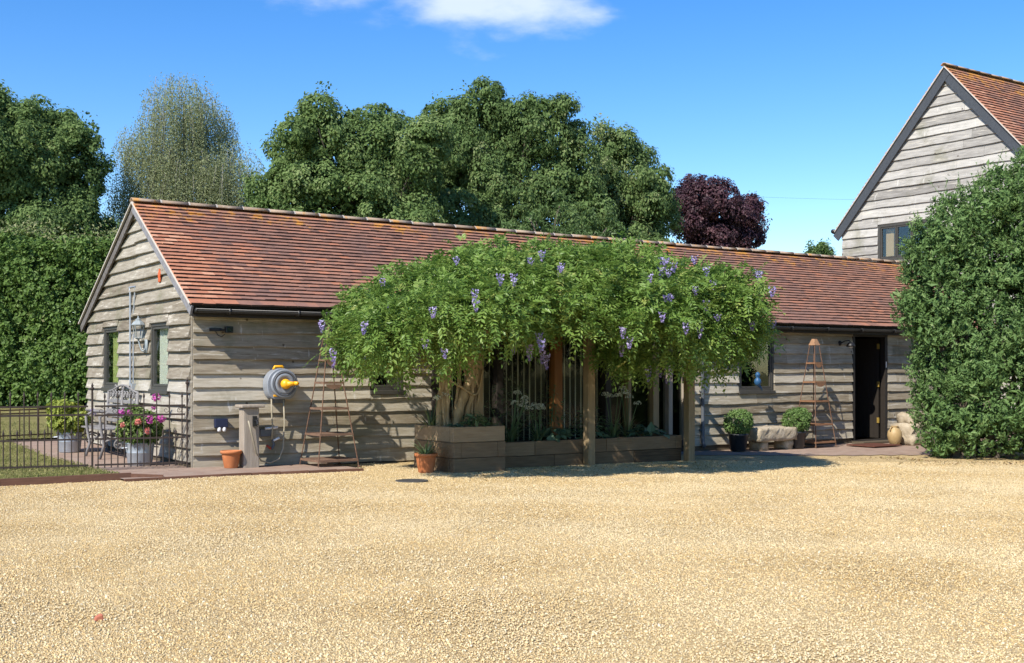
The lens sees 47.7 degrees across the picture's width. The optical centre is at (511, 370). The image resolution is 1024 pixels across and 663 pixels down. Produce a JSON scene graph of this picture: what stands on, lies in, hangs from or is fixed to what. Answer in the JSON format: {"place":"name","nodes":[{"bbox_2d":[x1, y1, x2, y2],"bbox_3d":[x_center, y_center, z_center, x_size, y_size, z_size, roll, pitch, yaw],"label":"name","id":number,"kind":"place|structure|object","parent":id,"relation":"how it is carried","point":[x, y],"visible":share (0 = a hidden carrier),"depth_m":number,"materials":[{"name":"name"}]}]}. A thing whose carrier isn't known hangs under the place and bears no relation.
{"place":"outdoors","nodes":[
{"label":"outdoors","id":0,"kind":"place"},
{"bbox_2d":[0,403,86,437],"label":"lawn behind barn","id":1,"kind":"structure","parent":0,"point":[42,420],"depth_m":26.19,"materials":[{"name":"green plant"}]},
{"bbox_2d":[0,79,118,284],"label":"sycamore tree","id":2,"kind":"object","parent":1,"relation":"on","point":[40,166],"visible":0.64,"depth_m":39.02,"materials":[{"name":"green plant"}]},
{"bbox_2d":[101,72,266,229],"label":"weeping birch tree","id":3,"kind":"object","parent":1,"relation":"on","point":[178,173],"visible":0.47,"depth_m":41.22,"materials":[{"name":"green plant"}]},
{"bbox_2d":[238,81,454,222],"bbox_3d":[-5.707,-4.083,38.011,7.557,10.624,4.409,0,0,-7],"label":"field maple tree","id":4,"kind":"object","parent":1,"relation":"on","point":[382,169],"visible":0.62,"depth_m":37.18,"materials":[{"name":"green plant"}]},
{"bbox_2d":[0,412,118,478],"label":"lawn","id":5,"kind":"structure","parent":0,"point":[41,427],"depth_m":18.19,"materials":[{"name":"green plant"}]},
{"bbox_2d":[0,408,52,437],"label":"iron railing","id":6,"kind":"object","parent":5,"relation":"on","point":[29,413],"visible":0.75,"depth_m":20.12,"materials":[{"name":"black metal"}]},
{"bbox_2d":[0,391,87,468],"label":"iron railing","id":7,"kind":"object","parent":5,"relation":"on","point":[44,439],"visible":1,"depth_m":14.90,"materials":[{"name":"black metal"}]},
{"bbox_2d":[15,440,188,471],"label":"patio","id":8,"kind":"structure","parent":0,"point":[88,456],"depth_m":17.43,"materials":[{"name":"stone"}]},
{"bbox_2d":[45,399,95,452],"bbox_3d":[-6.985,0.866,18.288,0.736,0.849,0.728,0,0,-34],"label":"planted bucket","id":9,"kind":"object","parent":8,"relation":"on","point":[58,423],"visible":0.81,"depth_m":18.12,"materials":[{"name":"metal"}]},
{"bbox_2d":[72,384,139,459],"bbox_3d":[-6.291,0.765,17.863,0.603,1.102,1.644,0,0,-34],"label":"garden bench","id":10,"kind":"object","parent":8,"relation":"on","point":[123,394],"visible":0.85,"depth_m":17.84,"materials":[{"name":"grey paint"}]},
{"bbox_2d":[115,393,165,465],"bbox_3d":[-5.143,0.811,16.005,0.718,0.998,0.843,0,0,-34],"label":"planted bucket","id":11,"kind":"object","parent":8,"relation":"on","point":[124,422],"visible":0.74,"depth_m":15.87,"materials":[{"name":"metal"}]},
{"bbox_2d":[110,463,354,478],"bbox_3d":[-3.698,1.325,15.345,3.200,0.025,1.220,0,0,-34],"label":"paving strip","id":12,"kind":"object","parent":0,"point":[169,472],"visible":0.89,"depth_m":15.32,"materials":[{"name":"stone"}]},
{"bbox_2d":[220,450,241,467],"bbox_3d":[-3.795,1.200,15.630,0.290,0.235,0.290,0,0,-34],"label":"flower pot","id":13,"kind":"object","parent":12,"relation":"on","point":[231,458],"visible":1,"depth_m":15.54,"materials":[{"name":"ceramic"}]},
{"bbox_2d":[235,404,264,467],"bbox_3d":[-3.554,0.917,15.761,0.335,0.905,0.353,0,0,-34],"label":"tap post","id":14,"kind":"object","parent":12,"relation":"on","point":[249,457],"visible":0.79,"depth_m":15.71,"materials":[{"name":"grey wood"}]},
{"bbox_2d":[299,327,359,467],"bbox_3d":[-2.574,0.364,16.290,0.664,1.982,0.664,0,0,-34],"label":"plant obelisk","id":15,"kind":"object","parent":12,"relation":"on","point":[337,433],"visible":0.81,"depth_m":16.21,"materials":[{"name":"metal"}]},
{"bbox_2d":[6,434,879,439],"bbox_3d":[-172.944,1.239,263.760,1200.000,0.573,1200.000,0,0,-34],"label":"ground","id":16,"kind":"structure","parent":0,"point":[856,438],"depth_m":25.54,"materials":[{"name":"green plant"}]},
{"bbox_2d":[0,212,122,408],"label":"hornbeam hedge","id":17,"kind":"object","parent":16,"relation":"on","point":[43,346],"visible":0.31,"depth_m":28.32,"materials":[{"name":"green plant"}]},
{"bbox_2d":[415,75,619,236],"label":"lime tree","id":18,"kind":"object","parent":16,"relation":"on","point":[502,149],"visible":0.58,"depth_m":41.36,"materials":[{"name":"green plant"}]},
{"bbox_2d":[78,197,996,467],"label":"barn","id":19,"kind":"structure","parent":16,"relation":"on","point":[264,283],"depth_m":18.33,"materials":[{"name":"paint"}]},
{"bbox_2d":[101,326,119,391],"bbox_3d":[-6.497,-0.185,18.872,0.164,1.050,0.920,0,0,-34],"label":"window","id":20,"kind":"structure","parent":19,"relation":"in","point":[108,385],"depth_m":19.09,"materials":[{"name":"paint"}]},
{"bbox_2d":[128,286,135,399],"bbox_3d":[-5.845,-0.151,17.761,0.064,2.282,0.350,0,0,-34],"label":"conduit pipe","id":21,"kind":"object","parent":19,"relation":"attached to","point":[133,384],"visible":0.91,"depth_m":17.80,"materials":[{"name":"metal"}]},
{"bbox_2d":[90,377,188,467],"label":"iron gate","id":22,"kind":"structure","parent":19,"relation":"attached to","point":[130,406],"depth_m":15.38,"materials":[{"name":"black metal"}]},
{"bbox_2d":[131,316,147,352],"bbox_3d":[-5.525,-0.535,17.205,0.194,0.550,0.290,0,0,-57],"label":"wall lantern","id":23,"kind":"object","parent":19,"relation":"attached to","point":[137,322],"depth_m":17.19,"materials":[{"name":"white metal"}]},
{"bbox_2d":[148,322,169,393],"bbox_3d":[-5.063,-0.175,16.762,0.164,1.030,0.860,0,0,-34],"label":"window","id":24,"kind":"structure","parent":19,"relation":"in","point":[155,387],"depth_m":16.98,"materials":[{"name":"paint"}]},
{"bbox_2d":[158,269,160,281],"bbox_3d":[-5.082,-1.366,16.653,0.030,0.195,0.119,0,0,-34],"label":"wall plaque","id":25,"kind":"object","parent":19,"relation":"attached to","point":[159,276],"depth_m":16.62,"materials":[{"name":"ceramic"}]},
{"bbox_2d":[214,419,227,431],"bbox_3d":[-3.970,0.748,15.781,0.180,0.175,0.080,0,0,-34],"label":"outdoor socket","id":26,"kind":"object","parent":19,"relation":"attached to","point":[219,424],"visible":1,"depth_m":15.75,"materials":[{"name":"blue plastic"}]},
{"bbox_2d":[209,326,232,336],"bbox_3d":[-3.956,-0.527,15.759,0.321,0.145,0.124,0,0,0],"label":"security light","id":27,"kind":"object","parent":19,"relation":"attached to","point":[227,329],"visible":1,"depth_m":15.73,"materials":[{"name":"black metal"}]},
{"bbox_2d":[259,426,279,449],"bbox_3d":[-3.385,0.942,16.137,0.268,0.331,0.150,0,0,-34],"label":"tap bracket","id":28,"kind":"object","parent":19,"relation":"attached to","point":[266,431],"visible":0.96,"depth_m":16.10,"materials":[{"name":"grey plastic"}]},
{"bbox_2d":[263,365,298,402],"bbox_3d":[-3.191,0.192,16.115,0.441,0.535,0.404,0,0,-34],"label":"hose reel","id":29,"kind":"object","parent":19,"relation":"attached to","point":[280,383],"visible":1,"depth_m":16.07,"materials":[{"name":"grey plastic"}]},
{"bbox_2d":[248,399,284,463],"bbox_3d":[-3.399,0.840,15.920,0.116,0.901,0.697,0,0,33],"label":"garden hose","id":30,"kind":"object","parent":29,"relation":"hanging from","point":[271,434],"visible":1,"depth_m":16.07,"materials":[{"name":"grey rubber"}]},
{"bbox_2d":[370,374,404,394],"bbox_3d":[-1.877,-0.025,17.292,0.580,0.770,0.125,0,0,-34],"label":"window","id":31,"kind":"structure","parent":19,"relation":"in","point":[388,389],"depth_m":17.26,"materials":[{"name":"paint"}]},
{"bbox_2d":[738,338,775,393],"bbox_3d":[4.561,-0.090,21.668,0.950,1.060,0.125,0,0,-34],"label":"window","id":32,"kind":"structure","parent":19,"relation":"in","point":[769,389],"depth_m":21.83,"materials":[{"name":"paint"}]},
{"bbox_2d":[754,372,762,390],"bbox_3d":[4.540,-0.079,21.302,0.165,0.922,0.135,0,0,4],"label":"hanging ornament","id":33,"kind":"object","parent":19,"relation":"hanging from","point":[757,381],"visible":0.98,"depth_m":21.27,"materials":[{"name":"blue glass"}]},
{"bbox_2d":[838,340,854,347],"bbox_3d":[6.628,-0.521,22.909,0.335,0.162,0.180,0,0,18],"label":"wall lamp","id":34,"kind":"object","parent":19,"relation":"attached to","point":[850,344],"visible":1,"depth_m":22.84,"materials":[{"name":"black metal"}]},
{"bbox_2d":[855,338,878,437],"bbox_3d":[7.312,0.365,24.171,0.063,2.050,0.902,0,0,-34],"label":"door","id":35,"kind":"structure","parent":19,"relation":"in","point":[866,350],"depth_m":24.04,"materials":[{"name":"black wood"}]},
{"bbox_2d":[497,186,637,237],"bbox_3d":[1.447,-2.028,33.948,3.517,6.819,3.103,0,0,-34],"label":"ash tree","id":36,"kind":"object","parent":16,"relation":"on","point":[532,223],"visible":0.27,"depth_m":33.97,"materials":[{"name":"green plant"}]},
{"bbox_2d":[568,113,683,242],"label":"lime tree","id":37,"kind":"object","parent":16,"relation":"on","point":[643,191],"visible":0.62,"depth_m":44.50,"materials":[{"name":"green plant"}]},
{"bbox_2d":[669,173,772,248],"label":"copper beech tree","id":38,"kind":"object","parent":16,"relation":"on","point":[708,200],"visible":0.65,"depth_m":47.14,"materials":[{"name":"purple plant"}]},
{"bbox_2d":[803,238,838,254],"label":"tree","id":39,"kind":"object","parent":16,"relation":"on","point":[822,248],"visible":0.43,"depth_m":74.47,"materials":[{"name":"green plant"}]},
{"bbox_2d":[831,62,1023,435],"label":"barn","id":40,"kind":"structure","parent":16,"relation":"on","point":[962,121],"depth_m":27.34,"materials":[{"name":"paint"}]},
{"bbox_2d":[878,219,930,259],"bbox_3d":[9.522,-3.135,28.004,0.142,0.910,1.500,0,0,-34],"label":"window","id":41,"kind":"structure","parent":40,"relation":"in","point":[889,228],"depth_m":28.37,"materials":[{"name":"paint"}]},
{"bbox_2d":[889,138,1023,459],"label":"bay hedge","id":42,"kind":"object","parent":16,"relation":"on","point":[971,368],"visible":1,"depth_m":19.17,"materials":[{"name":"green plant"}]},
{"bbox_2d":[0,452,1023,662],"bbox_3d":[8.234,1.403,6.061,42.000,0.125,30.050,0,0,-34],"label":"gravel yard","id":43,"kind":"structure","parent":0,"point":[799,458],"depth_m":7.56,"materials":[{"name":"beige gravel"}]},
{"bbox_2d":[0,473,162,485],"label":"lawn edging","id":44,"kind":"object","parent":43,"relation":"on","point":[58,479],"visible":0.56,"depth_m":13.78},
{"bbox_2d":[94,613,103,620],"bbox_3d":[-2.214,1.323,6.197,0.046,0.034,0.041,0,0,-34],"label":"brick fragment","id":45,"kind":"object","parent":43,"relation":"on","point":[98,617],"visible":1,"depth_m":6.18,"materials":[{"name":"brick"}]},
{"bbox_2d":[124,468,363,481],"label":"paving kerb","id":46,"kind":"structure","parent":43,"relation":"on","point":[246,474],"depth_m":14.76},
{"bbox_2d":[395,479,427,482],"bbox_3d":[-1.233,1.355,14.227,0.400,0.014,0.400,0,0,-34],"label":"manhole cover","id":47,"kind":"object","parent":43,"relation":"on","point":[412,480],"visible":1,"depth_m":14.19,"materials":[{"name":"metal"}]},
{"bbox_2d":[411,436,444,472],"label":"potted plant","id":48,"kind":"object","parent":43,"relation":"on","point":[425,458],"visible":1,"depth_m":15.45,"materials":[{"name":"green plant"}]},
{"bbox_2d":[414,424,504,472],"bbox_3d":[-0.740,1.083,16.203,0.844,0.636,1.086,0,0,-34],"label":"sleeper planter","id":49,"kind":"object","parent":43,"relation":"on","point":[479,448],"visible":0.86,"depth_m":15.78,"materials":[{"name":"brown wood"}]},
{"bbox_2d":[409,392,451,429],"bbox_3d":[-1.090,0.566,16.154,0.798,0.574,0.886,0,0,-34],"label":"agapanthus","id":50,"kind":"object","parent":49,"relation":"in","point":[431,422],"visible":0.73,"depth_m":16.07,"materials":[{"name":"green plant"}]},
{"bbox_2d":[447,423,463,426],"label":"ground cover plant","id":51,"kind":"object","parent":49,"relation":"in","point":[457,425],"visible":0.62,"depth_m":15.80,"materials":[{"name":"green plant"}]},
{"bbox_2d":[459,411,490,427],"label":"fern","id":52,"kind":"object","parent":49,"relation":"in","point":[478,420],"visible":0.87,"depth_m":15.85,"materials":[{"name":"green plant"}]},
{"bbox_2d":[307,231,787,426],"bbox_3d":[0.755,-0.555,16.280,7.530,2.820,4.854,0,0,-34],"label":"wisteria","id":53,"kind":"object","parent":49,"relation":"on","point":[708,314],"visible":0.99,"depth_m":14.95,"materials":[{"name":"green plant"}]},
{"bbox_2d":[473,299,694,465],"bbox_3d":[0.880,0.232,17.416,5.600,2.504,2.101,0,0,-34],"label":"pergola","id":54,"kind":"object","parent":43,"relation":"on","point":[589,420],"visible":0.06,"depth_m":17.17,"materials":[{"name":"brown wood"}]},
{"bbox_2d":[505,433,681,467],"bbox_3d":[0.926,1.235,17.773,3.643,0.410,0.961,0,0,-34],"label":"sleeper planter","id":55,"kind":"object","parent":43,"relation":"on","point":[653,447],"visible":0.61,"depth_m":17.48,"materials":[{"name":"brown wood"}]},
{"bbox_2d":[483,376,534,441],"bbox_3d":[-0.067,0.580,17.364,0.846,1.073,0.844,0,0,-34],"label":"shrub","id":56,"kind":"object","parent":55,"relation":"on","point":[511,400],"visible":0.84,"depth_m":17.36,"materials":[{"name":"green plant"}]},
{"bbox_2d":[502,390,529,441],"bbox_3d":[-0.022,0.697,17.038,0.847,0.827,0.805,0,0,15],"label":"agapanthus","id":57,"kind":"object","parent":55,"relation":"in","point":[512,437],"visible":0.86,"depth_m":17.00,"materials":[{"name":"green plant"}]},
{"bbox_2d":[517,402,554,444],"bbox_3d":[0.388,0.789,17.277,0.797,0.623,0.872,0,0,-34],"label":"agapanthus","id":58,"kind":"object","parent":55,"relation":"on","point":[540,407],"visible":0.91,"depth_m":17.25,"materials":[{"name":"green plant"}]},
{"bbox_2d":[529,381,571,437],"bbox_3d":[0.581,0.630,17.762,0.676,0.970,0.694,0,0,-34],"label":"shrub","id":59,"kind":"object","parent":55,"relation":"on","point":[551,413],"visible":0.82,"depth_m":17.73,"materials":[{"name":"green plant"}]},
{"bbox_2d":[532,427,574,441],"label":"hosta","id":60,"kind":"object","parent":55,"relation":"in","point":[563,433],"visible":0.81,"depth_m":17.23,"materials":[{"name":"green plant"}]},
{"bbox_2d":[569,406,610,435],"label":"shrub","id":61,"kind":"object","parent":55,"relation":"on","point":[597,426],"visible":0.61,"depth_m":18.18,"materials":[{"name":"green plant"}]},
{"bbox_2d":[576,427,608,438],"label":"hosta","id":62,"kind":"object","parent":55,"relation":"in","point":[599,433],"visible":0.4,"depth_m":17.61,"materials":[{"name":"green plant"}]},
{"bbox_2d":[601,386,631,439],"bbox_3d":[1.544,0.669,18.074,0.772,0.875,0.912,0,0,10],"label":"agapanthus","id":63,"kind":"object","parent":55,"relation":"in","point":[614,432],"visible":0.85,"depth_m":18.05,"materials":[{"name":"green plant"}]},
{"bbox_2d":[613,390,642,436],"bbox_3d":[1.852,0.693,18.453,0.929,0.789,0.835,0,0,13],"label":"agapanthus","id":64,"kind":"object","parent":55,"relation":"on","point":[631,424],"visible":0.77,"depth_m":18.38,"materials":[{"name":"green plant"}]},
{"bbox_2d":[626,422,669,438],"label":"hosta","id":65,"kind":"object","parent":55,"relation":"in","point":[650,430],"visible":0.84,"depth_m":18.29,"materials":[{"name":"green plant"}]},
{"bbox_2d":[433,456,1023,480],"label":"leaf litter","id":66,"kind":"object","parent":43,"relation":"on","point":[900,458],"visible":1,"depth_m":18.21,"materials":[{"name":"brown plant"}]},
{"bbox_2d":[0,0,1023,274],"label":"sky","id":67,"kind":"structure","parent":0,"point":[790,101],"materials":[{"name":"blue"}]},
{"bbox_2d":[681,436,1022,455],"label":"door apron","id":68,"kind":"object","parent":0,"point":[830,449],"depth_m":20.76,"materials":[{"name":"stone"}]},
{"bbox_2d":[722,408,754,450],"bbox_3d":[4.054,1.056,20.755,0.557,0.770,0.568,0,0,-34],"label":"potted shrub","id":69,"kind":"object","parent":68,"relation":"on","point":[739,428],"visible":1,"depth_m":20.61,"materials":[{"name":"green plant"}]},
{"bbox_2d":[747,425,797,450],"bbox_3d":[4.721,1.239,21.237,1.058,0.465,0.508,0,0,-34],"label":"stone bench","id":70,"kind":"object","parent":68,"relation":"on","point":[780,436],"visible":0.91,"depth_m":21.05,"materials":[{"name":"stone"}]},
{"bbox_2d":[780,407,812,447],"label":"potted shrub","id":71,"kind":"object","parent":68,"relation":"on","point":[801,417],"visible":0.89,"depth_m":21.40,"materials":[{"name":"green plant"}]},
{"bbox_2d":[798,339,836,447],"bbox_3d":[5.748,0.422,21.994,0.614,2.042,0.614,0,0,-34],"label":"plant obelisk","id":72,"kind":"object","parent":68,"relation":"on","point":[814,342],"visible":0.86,"depth_m":21.93,"materials":[{"name":"metal"}]},
{"bbox_2d":[846,443,901,446],"bbox_3d":[6.926,1.427,22.130,0.800,0.024,0.660,0,0,-34],"label":"doormat","id":73,"kind":"object","parent":68,"relation":"on","point":[874,445],"visible":1,"depth_m":22.10,"materials":[{"name":"brown fabric"}]},
{"bbox_2d":[887,426,901,443],"bbox_3d":[7.409,1.257,22.397,0.281,0.369,0.281,0,0,-34],"label":"urn","id":74,"kind":"object","parent":68,"relation":"on","point":[894,434],"visible":0.92,"depth_m":22.30,"materials":[{"name":"beige ceramic"}]},
{"bbox_2d":[890,412,932,445],"bbox_3d":[7.855,1.153,22.713,0.722,0.706,0.621,0,0,-34],"label":"boulder","id":75,"kind":"object","parent":68,"relation":"on","point":[909,433],"visible":0.5,"depth_m":22.47,"materials":[{"name":"stone"}]}
]}

